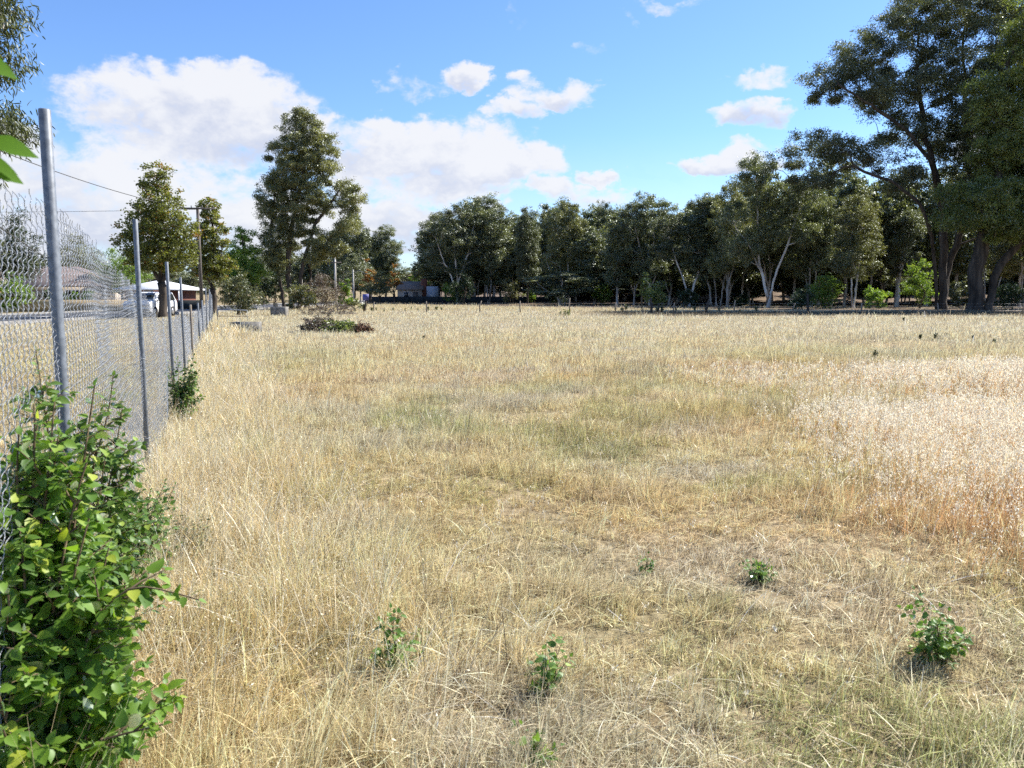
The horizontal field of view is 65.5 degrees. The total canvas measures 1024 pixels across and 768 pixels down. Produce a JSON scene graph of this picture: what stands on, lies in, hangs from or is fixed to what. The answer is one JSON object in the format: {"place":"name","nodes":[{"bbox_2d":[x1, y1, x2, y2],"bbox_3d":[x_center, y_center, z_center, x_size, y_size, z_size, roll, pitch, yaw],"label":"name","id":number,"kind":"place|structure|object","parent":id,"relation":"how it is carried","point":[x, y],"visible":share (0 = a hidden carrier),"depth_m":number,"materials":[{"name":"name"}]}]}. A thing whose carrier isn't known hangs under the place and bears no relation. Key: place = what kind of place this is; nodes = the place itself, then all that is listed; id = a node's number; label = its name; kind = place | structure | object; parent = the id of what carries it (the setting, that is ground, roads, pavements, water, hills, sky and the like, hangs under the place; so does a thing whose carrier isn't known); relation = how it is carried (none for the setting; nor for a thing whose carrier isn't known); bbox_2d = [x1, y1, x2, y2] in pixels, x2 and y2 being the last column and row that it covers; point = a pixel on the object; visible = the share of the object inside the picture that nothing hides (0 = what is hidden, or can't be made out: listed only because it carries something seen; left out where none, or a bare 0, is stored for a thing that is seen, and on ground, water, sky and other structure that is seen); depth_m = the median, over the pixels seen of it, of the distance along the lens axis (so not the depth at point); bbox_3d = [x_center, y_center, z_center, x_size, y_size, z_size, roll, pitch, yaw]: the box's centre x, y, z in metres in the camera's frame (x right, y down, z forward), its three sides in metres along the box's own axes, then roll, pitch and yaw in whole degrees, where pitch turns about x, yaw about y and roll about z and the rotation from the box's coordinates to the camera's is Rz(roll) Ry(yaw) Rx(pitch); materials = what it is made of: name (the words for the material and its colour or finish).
{"place":"outdoors","nodes":[
{"label":"outdoors","id":0,"kind":"place"},
{"bbox_2d":[13,267,122,299],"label":"house","id":1,"kind":"structure","parent":0,"point":[43,283],"depth_m":91.82,"materials":[{"name":"brown tile"}]},
{"bbox_2d":[65,290,79,299],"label":"window","id":2,"kind":"structure","parent":1,"relation":"in","point":[69,292],"depth_m":91.32,"materials":[{"name":"grey glass"}]},
{"bbox_2d":[112,281,204,300],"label":"house","id":3,"kind":"structure","parent":0,"point":[188,292],"depth_m":89.37,"materials":[{"name":"white brick"}]},
{"bbox_2d":[0,300,364,320],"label":"road","id":4,"kind":"structure","parent":0,"point":[72,314],"depth_m":60.96,"materials":[{"name":"grey asphalt"}]},
{"bbox_2d":[0,300,362,314],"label":"road kerb","id":5,"kind":"structure","parent":4,"relation":"on","point":[93,310],"depth_m":65.80,"materials":[{"name":"concrete"}]},
{"bbox_2d":[0,302,364,324],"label":"road kerb","id":6,"kind":"structure","parent":4,"relation":"on","point":[48,320],"depth_m":49.35,"materials":[{"name":"concrete"}]},
{"bbox_2d":[396,279,440,303],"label":"house","id":7,"kind":"structure","parent":0,"point":[421,288],"depth_m":138.55,"materials":[{"name":"grey tile"}]},
{"bbox_2d":[0,0,1020,273],"label":"sky","id":8,"kind":"structure","parent":0,"point":[431,105],"materials":[{"name":"blue"}]},
{"bbox_2d":[0,275,1023,767],"bbox_3d":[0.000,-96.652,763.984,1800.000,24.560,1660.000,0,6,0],"label":"ground","id":9,"kind":"structure","parent":0,"point":[656,535],"depth_m":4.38,"materials":[{"name":"beige plant"}]},
{"bbox_2d":[0,269,35,311],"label":"bush","id":10,"kind":"object","parent":9,"relation":"on","point":[7,298],"visible":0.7,"depth_m":71.13,"materials":[{"name":"green plant"}]},
{"bbox_2d":[0,58,38,183],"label":"tall shoot","id":11,"kind":"object","parent":9,"relation":"on","point":[10,145],"visible":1,"depth_m":1.23,"materials":[{"name":"green plant"}]},
{"bbox_2d":[0,206,47,299],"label":"street tree","id":12,"kind":"object","parent":9,"relation":"on","point":[4,260],"visible":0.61,"depth_m":83.64,"materials":[{"name":"green plant"}]},
{"bbox_2d":[0,0,55,209],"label":"weeping gum","id":13,"kind":"object","parent":9,"relation":"on","point":[10,121],"visible":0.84,"depth_m":14.59,"materials":[{"name":"green plant"}]},
{"bbox_2d":[36,289,70,299],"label":"bush","id":14,"kind":"object","parent":9,"relation":"on","point":[44,294],"visible":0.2,"depth_m":76.92,"materials":[{"name":"green plant"}]},
{"bbox_2d":[0,300,124,311],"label":"yard fence","id":15,"kind":"object","parent":9,"relation":"on","point":[35,303],"depth_m":73.63,"materials":[{"name":"grey metal"}]},
{"bbox_2d":[43,231,114,274],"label":"street tree","id":16,"kind":"object","parent":9,"relation":"on","point":[81,253],"visible":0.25,"depth_m":103.44,"materials":[{"name":"green plant"}]},
{"bbox_2d":[67,291,92,299],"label":"bush","id":17,"kind":"object","parent":9,"relation":"on","point":[75,294],"visible":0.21,"depth_m":75.12,"materials":[{"name":"green plant"}]},
{"bbox_2d":[2,346,170,658],"bbox_3d":[-1.521,0.592,2.731,0.594,1.464,0.580,3,7,27],"label":"leafy shrub","id":18,"kind":"object","parent":9,"relation":"on","point":[113,461],"visible":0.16,"depth_m":2.72,"materials":[{"name":"green plant"}]},
{"bbox_2d":[0,378,206,767],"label":"leafy shrub","id":19,"kind":"object","parent":9,"relation":"on","point":[61,613],"visible":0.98,"depth_m":2.26,"materials":[{"name":"green plant"}]},
{"bbox_2d":[0,108,212,765],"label":"chain link fence","id":20,"kind":"object","parent":9,"relation":"on","point":[57,315],"visible":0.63,"depth_m":3.75,"materials":[{"name":"metal"}]},
{"bbox_2d":[90,246,153,299],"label":"street tree","id":21,"kind":"object","parent":9,"relation":"on","point":[131,278],"visible":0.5,"depth_m":93.68,"materials":[{"name":"green plant"}]},
{"bbox_2d":[109,478,182,576],"bbox_3d":[-2.034,0.804,4.341,0.385,0.677,0.424,6,9,44],"label":"leafy shrub","id":22,"kind":"object","parent":9,"relation":"on","point":[157,508],"visible":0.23,"depth_m":4.34,"materials":[{"name":"green plant"}]},
{"bbox_2d":[122,292,176,316],"bbox_3d":[-25.834,-5.694,56.952,2.260,1.780,4.788,0,6,0],"label":"parked car","id":23,"kind":"object","parent":9,"relation":"on","point":[152,298],"visible":0.52,"depth_m":55.95,"materials":[{"name":"white paint"}]},
{"bbox_2d":[109,159,206,317],"bbox_3d":[-24.493,-10.031,55.176,6.102,10.863,5.122,0,6,0],"label":"street tree","id":24,"kind":"object","parent":9,"relation":"on","point":[170,245],"visible":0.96,"depth_m":54.45,"materials":[{"name":"green plant"}]},
{"bbox_2d":[162,353,205,422],"bbox_3d":[-4.049,0.067,9.781,0.475,0.901,0.517,0,6,0],"label":"leafy shrub","id":25,"kind":"object","parent":9,"relation":"on","point":[188,386],"visible":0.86,"depth_m":9.73,"materials":[{"name":"green plant"}]},
{"bbox_2d":[176,300,199,308],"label":"yard wall","id":26,"kind":"structure","parent":9,"relation":"on","point":[187,303],"depth_m":83.54,"materials":[{"name":"grey"}]},
{"bbox_2d":[164,504,217,556],"bbox_3d":[-1.954,0.910,4.840,0.369,0.354,0.320,0,6,0],"label":"seedling","id":27,"kind":"object","parent":9,"relation":"on","point":[186,528],"visible":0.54,"depth_m":4.79,"materials":[{"name":"green plant"}]},
{"bbox_2d":[180,205,214,314],"bbox_3d":[-23.273,-9.052,59.334,2.600,8.321,0.329,-1,6,-6],"label":"power pole","id":28,"kind":"object","parent":9,"relation":"on","point":[200,266],"visible":0.74,"depth_m":59.24,"materials":[{"name":"wood"}]},
{"bbox_2d":[1,151,178,206],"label":"power line","id":29,"kind":"object","parent":28,"relation":"attached to","point":[85,181],"visible":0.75,"depth_m":43.88,"materials":[{"name":"metal"}]},
{"bbox_2d":[58,209,195,211],"bbox_3d":[-49.131,-13.374,60.888,51.894,0.665,0.025,0,6,4],"label":"power line","id":30,"kind":"object","parent":28,"relation":"attached to","point":[86,211],"visible":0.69,"depth_m":59.62,"materials":[{"name":"metal"}]},
{"bbox_2d":[181,197,238,313],"bbox_3d":[-24.492,-10.403,64.246,4.052,9.532,3.695,-5,8,-36],"label":"street tree","id":31,"kind":"object","parent":9,"relation":"on","point":[216,262],"visible":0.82,"depth_m":63.75,"materials":[{"name":"green plant"}]},
{"bbox_2d":[217,309,247,322],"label":"pipe gate","id":32,"kind":"structure","parent":9,"relation":"on","point":[231,310],"depth_m":36.90,"materials":[{"name":"metal"}]},
{"bbox_2d":[212,267,269,315],"bbox_3d":[-20.417,-6.856,59.470,3.589,3.750,3.860,6,9,42],"label":"bush","id":33,"kind":"object","parent":9,"relation":"on","point":[234,287],"visible":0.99,"depth_m":59.28,"materials":[{"name":"green plant"}]},
{"bbox_2d":[230,322,261,331],"bbox_3d":[-11.001,-2.324,32.947,1.150,0.490,0.500,0,6,0],"label":"concrete trough","id":34,"kind":"object","parent":9,"relation":"on","point":[254,324],"visible":0.36,"depth_m":32.69,"materials":[{"name":"grey concrete"}]},
{"bbox_2d":[224,225,272,307],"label":"street tree","id":35,"kind":"object","parent":9,"relation":"on","point":[257,270],"visible":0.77,"depth_m":82.52,"materials":[{"name":"green plant"}]},
{"bbox_2d":[248,248,275,304],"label":"street tree","id":36,"kind":"object","parent":9,"relation":"on","point":[270,276],"visible":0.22,"depth_m":118.49,"materials":[{"name":"green plant"}]},
{"bbox_2d":[253,263,286,306],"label":"bush","id":37,"kind":"object","parent":9,"relation":"on","point":[269,284],"visible":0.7,"depth_m":87.12,"materials":[{"name":"green plant"}]},
{"bbox_2d":[270,303,288,315],"bbox_3d":[-17.446,-5.554,59.754,1.150,1.025,0.800,0,6,0],"label":"concrete block","id":38,"kind":"object","parent":9,"relation":"on","point":[275,309],"depth_m":59.38,"materials":[{"name":"grey concrete"}]},
{"bbox_2d":[284,284,319,309],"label":"bush","id":39,"kind":"object","parent":9,"relation":"on","point":[296,295],"visible":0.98,"depth_m":77.34,"materials":[{"name":"green plant"}]},
{"bbox_2d":[251,105,368,308],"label":"gum tree","id":40,"kind":"object","parent":9,"relation":"on","point":[286,230],"visible":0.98,"depth_m":82.59,"materials":[{"name":"green plant"}]},
{"bbox_2d":[296,312,335,332],"bbox_3d":[-8.099,-2.544,33.297,2.108,1.090,2.333,0,6,0],"label":"brush pile","id":41,"kind":"object","parent":9,"relation":"on","point":[313,324],"visible":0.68,"depth_m":33.19,"materials":[{"name":"brown plant"}]},
{"bbox_2d":[302,271,347,309],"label":"bush","id":42,"kind":"object","parent":9,"relation":"on","point":[321,279],"visible":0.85,"depth_m":79.10,"materials":[{"name":"brown plant"}]},
{"bbox_2d":[296,296,360,314],"bbox_3d":[-14.197,-6.010,61.564,5.034,1.678,4.603,-3,7,-22],"label":"brush pile","id":43,"kind":"object","parent":9,"relation":"on","point":[314,309],"visible":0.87,"depth_m":61.48,"materials":[{"name":"brown plant"}]},
{"bbox_2d":[75,313,592,767],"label":"dry grass","id":44,"kind":"structure","parent":9,"relation":"on","point":[218,325],"depth_m":5.00,"materials":[{"name":"beige plant"}]},
{"bbox_2d":[328,258,340,304],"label":"power pole","id":45,"kind":"object","parent":9,"relation":"on","point":[335,262],"visible":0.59,"depth_m":108.86,"materials":[{"name":"wood"}]},
{"bbox_2d":[318,318,357,333],"bbox_3d":[-7.033,-2.340,32.897,1.865,0.881,1.632,0,6,0],"label":"brush pile","id":46,"kind":"object","parent":9,"relation":"on","point":[345,325],"visible":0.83,"depth_m":32.71,"materials":[{"name":"green plant"}]},
{"bbox_2d":[338,278,352,307],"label":"bush","id":47,"kind":"object","parent":9,"relation":"on","point":[346,289],"visible":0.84,"depth_m":83.26,"materials":[{"name":"green plant"}]},
{"bbox_2d":[332,253,373,296],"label":"street tree","id":48,"kind":"object","parent":9,"relation":"on","point":[357,280],"visible":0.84,"depth_m":138.02,"materials":[{"name":"green plant"}]},
{"bbox_2d":[346,297,366,308],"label":"bush","id":49,"kind":"object","parent":9,"relation":"on","point":[355,301],"visible":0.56,"depth_m":84.99,"materials":[{"name":"green plant"}]},
{"bbox_2d":[352,270,367,298],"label":"street lamp","id":50,"kind":"object","parent":9,"relation":"on","point":[353,282],"visible":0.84,"depth_m":123.88,"materials":[{"name":"metal"}]},
{"bbox_2d":[350,320,374,332],"bbox_3d":[-6.276,-2.284,32.923,1.322,0.761,1.225,4,8,34],"label":"brush pile","id":51,"kind":"object","parent":9,"relation":"on","point":[360,327],"visible":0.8,"depth_m":32.79,"materials":[{"name":"plant"}]},
{"bbox_2d":[362,294,368,303],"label":"sign","id":52,"kind":"object","parent":9,"relation":"on","point":[365,296],"visible":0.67,"depth_m":129.22,"materials":[{"name":"metal"}]},
{"bbox_2d":[359,259,377,303],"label":"street tree","id":53,"kind":"object","parent":9,"relation":"on","point":[367,276],"visible":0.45,"depth_m":131.63,"materials":[{"name":"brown plant"}]},
{"bbox_2d":[359,268,397,303],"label":"street tree","id":54,"kind":"object","parent":9,"relation":"on","point":[382,289],"visible":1,"depth_m":126.71,"materials":[{"name":"green plant"}]},
{"bbox_2d":[367,224,406,296],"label":"gum tree","id":55,"kind":"object","parent":9,"relation":"on","point":[382,261],"visible":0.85,"depth_m":147.34,"materials":[{"name":"green plant"}]},
{"bbox_2d":[387,263,402,303],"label":"street tree","id":56,"kind":"object","parent":9,"relation":"on","point":[395,283],"visible":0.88,"depth_m":134.69,"materials":[{"name":"brown plant"}]},
{"bbox_2d":[370,602,423,685],"bbox_3d":[-0.493,1.091,3.353,0.244,0.330,0.240,0,6,0],"label":"seedling","id":57,"kind":"object","parent":9,"relation":"on","point":[396,635],"visible":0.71,"depth_m":3.35,"materials":[{"name":"green plant"}]},
{"bbox_2d":[411,626,433,652],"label":"seedling","id":58,"kind":"object","parent":9,"relation":"on","point":[416,636],"visible":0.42,"depth_m":3.58,"materials":[{"name":"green plant"}]},
{"bbox_2d":[408,264,436,284],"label":"street tree","id":59,"kind":"object","parent":9,"relation":"on","point":[428,282],"visible":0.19,"depth_m":160.26,"materials":[{"name":"green plant"}]},
{"bbox_2d":[415,212,449,283],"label":"gum tree","id":60,"kind":"object","parent":9,"relation":"on","point":[424,270],"visible":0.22,"depth_m":142.46,"materials":[{"name":"green plant"}]},
{"bbox_2d":[442,282,466,303],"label":"bush","id":61,"kind":"object","parent":9,"relation":"on","point":[446,289],"visible":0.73,"depth_m":129.96,"materials":[{"name":"green plant"}]},
{"bbox_2d":[419,199,493,303],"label":"gum tree","id":62,"kind":"object","parent":9,"relation":"on","point":[467,228],"visible":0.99,"depth_m":129.46,"materials":[{"name":"green plant"}]},
{"bbox_2d":[446,273,475,303],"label":"bush","id":63,"kind":"object","parent":9,"relation":"on","point":[462,288],"visible":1,"depth_m":127.00,"materials":[{"name":"green plant"}]},
{"bbox_2d":[365,296,567,303],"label":"dark fence","id":64,"kind":"object","parent":9,"relation":"on","point":[408,299],"visible":0.53,"depth_m":135.23,"materials":[{"name":"black"}]},
{"bbox_2d":[464,191,513,303],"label":"gum tree","id":65,"kind":"object","parent":9,"relation":"on","point":[486,212],"visible":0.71,"depth_m":131.64,"materials":[{"name":"green plant"}]},
{"bbox_2d":[498,278,525,303],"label":"bush","id":66,"kind":"object","parent":9,"relation":"on","point":[511,293],"visible":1,"depth_m":129.79,"materials":[{"name":"green plant"}]},
{"bbox_2d":[2,158,1023,306],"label":"distant wood","id":67,"kind":"object","parent":9,"relation":"on","point":[620,276],"visible":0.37,"depth_m":117.89,"materials":[{"name":"green plant"}]},
{"bbox_2d":[513,205,542,303],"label":"gum tree","id":68,"kind":"object","parent":9,"relation":"on","point":[527,250],"visible":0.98,"depth_m":127.56,"materials":[{"name":"green plant"}]},
{"bbox_2d":[524,292,535,302],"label":"bush","id":69,"kind":"object","parent":9,"relation":"on","point":[531,297],"visible":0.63,"depth_m":131.85,"materials":[{"name":"green plant"}]},
{"bbox_2d":[509,719,564,767],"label":"seedling","id":70,"kind":"object","parent":9,"relation":"on","point":[536,738],"visible":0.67,"depth_m":2.67,"materials":[{"name":"green plant"}]},
{"bbox_2d":[524,633,575,697],"bbox_3d":[0.159,1.135,3.197,0.218,0.290,0.246,0,6,0],"label":"seedling","id":71,"kind":"object","parent":9,"relation":"on","point":[543,659],"visible":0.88,"depth_m":3.19,"materials":[{"name":"green plant"}]},
{"bbox_2d":[545,287,569,303],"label":"bush","id":72,"kind":"object","parent":9,"relation":"on","point":[554,299],"visible":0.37,"depth_m":126.88,"materials":[{"name":"green plant"}]},
{"bbox_2d":[559,309,570,317],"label":"dock weed","id":73,"kind":"object","parent":9,"relation":"on","point":[565,312],"visible":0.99,"depth_m":53.53,"materials":[{"name":"green plant"}]},
{"bbox_2d":[539,196,593,303],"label":"gum tree","id":74,"kind":"object","parent":9,"relation":"on","point":[570,212],"visible":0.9,"depth_m":121.36,"materials":[{"name":"green plant"}]},
{"bbox_2d":[133,402,1023,767],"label":"straw","id":75,"kind":"object","parent":9,"relation":"on","point":[649,562],"visible":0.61,"depth_m":4.54,"materials":[{"name":"beige plant"}]},
{"bbox_2d":[590,282,612,304],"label":"bush","id":76,"kind":"object","parent":9,"relation":"on","point":[602,290],"visible":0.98,"depth_m":119.99,"materials":[{"name":"green plant"}]},
{"bbox_2d":[592,200,615,299],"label":"gum tree","id":77,"kind":"object","parent":9,"relation":"on","point":[602,211],"visible":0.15,"depth_m":125.47,"materials":[{"name":"green plant"}]},
{"bbox_2d":[635,272,653,310],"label":"sapling","id":78,"kind":"object","parent":9,"relation":"on","point":[643,293],"visible":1,"depth_m":73.20,"materials":[{"name":"green plant"}]},
{"bbox_2d":[634,551,655,577],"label":"seedling","id":79,"kind":"object","parent":9,"relation":"on","point":[643,568],"visible":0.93,"depth_m":4.58,"materials":[{"name":"green plant"}]},
{"bbox_2d":[613,191,685,305],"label":"gum tree","id":80,"kind":"object","parent":9,"relation":"on","point":[640,212],"visible":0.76,"depth_m":112.77,"materials":[{"name":"green plant"}]},
{"bbox_2d":[644,280,671,306],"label":"bush","id":81,"kind":"object","parent":9,"relation":"on","point":[660,295],"visible":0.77,"depth_m":96.98,"materials":[{"name":"green plant"}]},
{"bbox_2d":[336,298,1023,313],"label":"wire fence","id":82,"kind":"object","parent":9,"relation":"on","point":[937,310],"visible":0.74,"depth_m":65.99,"materials":[{"name":"grey metal"}]},
{"bbox_2d":[646,192,724,305],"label":"gum tree","id":83,"kind":"object","parent":9,"relation":"on","point":[670,225],"visible":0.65,"depth_m":107.47,"materials":[{"name":"green plant"}]},
{"bbox_2d":[676,287,699,306],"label":"bush","id":84,"kind":"object","parent":9,"relation":"on","point":[687,293],"visible":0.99,"depth_m":99.15,"materials":[{"name":"green plant"}]},
{"bbox_2d":[702,181,752,306],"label":"gum tree","id":85,"kind":"object","parent":9,"relation":"on","point":[717,268],"visible":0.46,"depth_m":101.77,"materials":[{"name":"green plant"}]},
{"bbox_2d":[732,291,748,305],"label":"bush","id":86,"kind":"object","parent":9,"relation":"on","point":[743,298],"visible":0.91,"depth_m":110.87,"materials":[{"name":"green plant"}]},
{"bbox_2d":[736,553,780,584],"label":"seedling","id":87,"kind":"object","parent":9,"relation":"on","point":[759,573],"visible":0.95,"depth_m":4.39,"materials":[{"name":"green plant"}]},
{"bbox_2d":[712,149,827,307],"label":"gum tree","id":88,"kind":"object","parent":9,"relation":"on","point":[758,235],"visible":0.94,"depth_m":95.76,"materials":[{"name":"green plant"}]},
{"bbox_2d":[787,283,816,309],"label":"bush","id":89,"kind":"object","parent":9,"relation":"on","point":[802,297],"visible":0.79,"depth_m":81.28,"materials":[{"name":"green plant"}]},
{"bbox_2d":[782,188,841,306],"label":"gum tree","id":90,"kind":"object","parent":9,"relation":"on","point":[821,254],"visible":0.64,"depth_m":99.03,"materials":[{"name":"green plant"}]},
{"bbox_2d":[810,272,844,308],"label":"bush","id":91,"kind":"object","parent":9,"relation":"on","point":[826,288],"visible":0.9,"depth_m":86.90,"materials":[{"name":"green plant"}]},
{"bbox_2d":[829,190,888,307],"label":"gum tree","id":92,"kind":"object","parent":9,"relation":"on","point":[856,245],"visible":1,"depth_m":89.45,"materials":[{"name":"green plant"}]},
{"bbox_2d":[863,285,892,308],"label":"bush","id":93,"kind":"object","parent":9,"relation":"on","point":[879,294],"visible":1,"depth_m":89.31,"materials":[{"name":"green plant"}]},
{"bbox_2d":[747,0,1023,308],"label":"red gum","id":94,"kind":"object","parent":9,"relation":"on","point":[880,92],"visible":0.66,"depth_m":82.00,"materials":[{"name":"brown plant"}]},
{"bbox_2d":[879,198,932,306],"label":"gum tree","id":95,"kind":"object","parent":9,"relation":"on","point":[912,221],"visible":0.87,"depth_m":99.99,"materials":[{"name":"green plant"}]},
{"bbox_2d":[899,258,939,307],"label":"bush","id":96,"kind":"object","parent":9,"relation":"on","point":[918,280],"visible":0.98,"depth_m":91.22,"materials":[{"name":"green plant"}]},
{"bbox_2d":[896,586,974,668],"bbox_3d":[1.830,1.083,3.429,0.304,0.325,0.311,6,9,42],"label":"seedling","id":97,"kind":"object","parent":9,"relation":"on","point":[940,643],"visible":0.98,"depth_m":3.42,"materials":[{"name":"green plant"}]},
{"bbox_2d":[948,280,968,307],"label":"bush","id":98,"kind":"object","parent":9,"relation":"on","point":[956,297],"visible":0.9,"depth_m":91.36,"materials":[{"name":"green plant"}]},
{"bbox_2d":[923,0,1023,310],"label":"red gum","id":99,"kind":"object","parent":9,"relation":"on","point":[998,156],"visible":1,"depth_m":73.76,"materials":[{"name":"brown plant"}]},
{"bbox_2d":[984,224,1023,306],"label":"gum tree","id":100,"kind":"object","parent":9,"relation":"on","point":[1012,267],"visible":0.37,"depth_m":98.11,"materials":[{"name":"green plant"}]},
{"bbox_2d":[993,283,1023,309],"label":"bush","id":101,"kind":"object","parent":9,"relation":"on","point":[1011,294],"visible":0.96,"depth_m":83.18,"materials":[{"name":"green plant"}]},
{"bbox_2d":[668,351,1023,587],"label":"oat grass","id":102,"kind":"structure","parent":0,"point":[953,418],"depth_m":7.77,"materials":[{"name":"beige plant"}]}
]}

